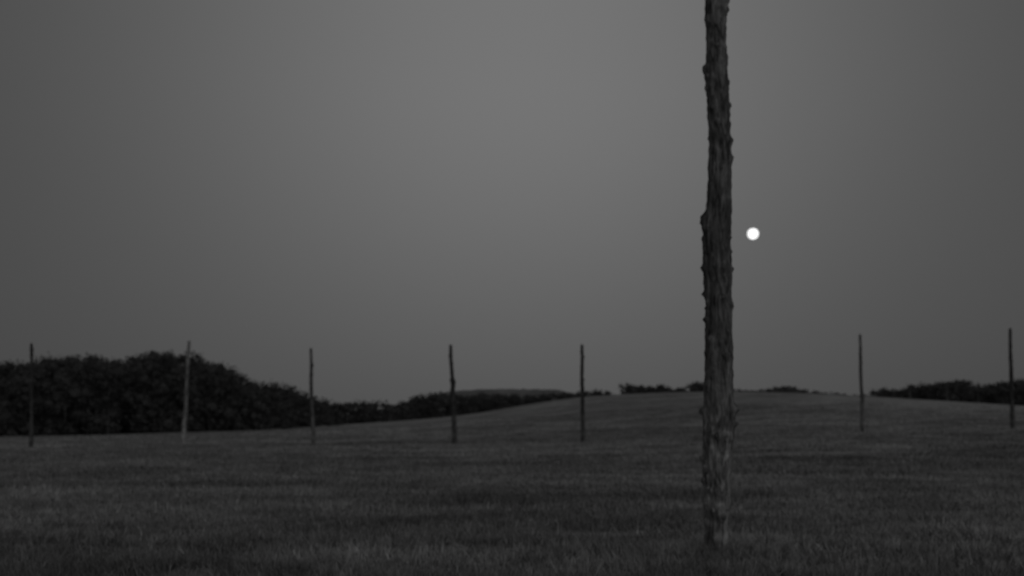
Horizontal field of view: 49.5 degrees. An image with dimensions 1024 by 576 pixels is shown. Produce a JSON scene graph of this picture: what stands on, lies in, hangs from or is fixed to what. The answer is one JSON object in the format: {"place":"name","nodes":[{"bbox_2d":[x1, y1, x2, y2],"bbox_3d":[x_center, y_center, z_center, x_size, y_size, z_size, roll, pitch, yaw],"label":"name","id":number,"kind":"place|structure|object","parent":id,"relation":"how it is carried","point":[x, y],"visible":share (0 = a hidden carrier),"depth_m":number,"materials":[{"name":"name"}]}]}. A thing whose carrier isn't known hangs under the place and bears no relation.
{"place":"outdoors","nodes":[
{"label":"outdoors","id":0,"kind":"place"},
{"bbox_2d":[376,389,575,421],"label":"distant hill","id":1,"kind":"structure","parent":0,"point":[520,392],"depth_m":586.91,"materials":[{"name":"plant"}]},
{"bbox_2d":[0,392,1023,575],"bbox_3d":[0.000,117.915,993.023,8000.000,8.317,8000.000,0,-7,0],"label":"grass field ground","id":2,"kind":"structure","parent":0,"point":[607,403],"depth_m":75.60,"materials":[{"name":"plant"}]},
{"bbox_2d":[29,343,33,446],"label":"wooden post","id":3,"kind":"object","parent":2,"relation":"on","point":[31,420],"visible":0.91,"depth_m":70.57,"materials":[{"name":"wood"}]},
{"bbox_2d":[0,349,348,435],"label":"tree line","id":4,"kind":"object","parent":2,"relation":"on","point":[94,394],"visible":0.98,"depth_m":132.72,"materials":[{"name":"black plant"}]},
{"bbox_2d":[181,341,190,443],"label":"wooden post","id":5,"kind":"object","parent":2,"relation":"on","point":[183,433],"visible":0.95,"depth_m":77.56,"materials":[{"name":"wood"}]},
{"bbox_2d":[309,348,315,445],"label":"wooden post","id":6,"kind":"object","parent":2,"relation":"on","point":[313,434],"visible":0.93,"depth_m":70.52,"materials":[{"name":"wood"}]},
{"bbox_2d":[299,393,415,425],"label":"tree line","id":7,"kind":"object","parent":2,"relation":"on","point":[363,412],"visible":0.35,"depth_m":176.96,"materials":[{"name":"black plant"}]},
{"bbox_2d":[448,345,457,443],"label":"wooden post","id":8,"kind":"object","parent":2,"relation":"on","point":[453,410],"visible":0.94,"depth_m":70.59,"materials":[{"name":"wood"}]},
{"bbox_2d":[392,388,618,420],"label":"tree line","id":9,"kind":"object","parent":2,"relation":"on","point":[429,407],"visible":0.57,"depth_m":191.99,"materials":[{"name":"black plant"}]},
{"bbox_2d":[580,344,584,441],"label":"wooden post","id":10,"kind":"object","parent":2,"relation":"on","point":[582,410],"visible":0.94,"depth_m":70.59,"materials":[{"name":"wood"}]},
{"bbox_2d":[618,382,687,393],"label":"tree line","id":11,"kind":"object","parent":2,"relation":"on","point":[632,389],"visible":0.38,"depth_m":206.55,"materials":[{"name":"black plant"}]},
{"bbox_2d":[699,0,739,552],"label":"wooden post","id":12,"kind":"object","parent":2,"relation":"on","point":[719,409],"visible":0.98,"depth_m":12.66,"materials":[{"name":"grey wood"}]},
{"bbox_2d":[684,381,873,396],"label":"tree line","id":13,"kind":"object","parent":2,"relation":"on","point":[695,386],"visible":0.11,"depth_m":206.52,"materials":[{"name":"plant"}]},
{"bbox_2d":[859,334,864,431],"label":"wooden post","id":14,"kind":"object","parent":2,"relation":"on","point":[861,391],"visible":0.94,"depth_m":70.67,"materials":[{"name":"wood"}]},
{"bbox_2d":[869,378,1023,405],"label":"tree line","id":15,"kind":"object","parent":2,"relation":"on","point":[967,391],"visible":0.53,"depth_m":195.48,"materials":[{"name":"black plant"}]},
{"bbox_2d":[1008,328,1014,428],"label":"wooden post","id":16,"kind":"object","parent":2,"relation":"on","point":[1012,407],"visible":0.96,"depth_m":70.68,"materials":[{"name":"wood"}]},
{"bbox_2d":[0,0,1023,409],"label":"sky","id":17,"kind":"structure","parent":0,"point":[377,188],"materials":[{"name":"grey"}]},
{"bbox_2d":[747,228,758,238],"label":"moon","id":18,"kind":"object","parent":17,"relation":"in","point":[752,233],"visible":1,"depth_m":3532.98,"materials":[{"name":"white"}]}
]}

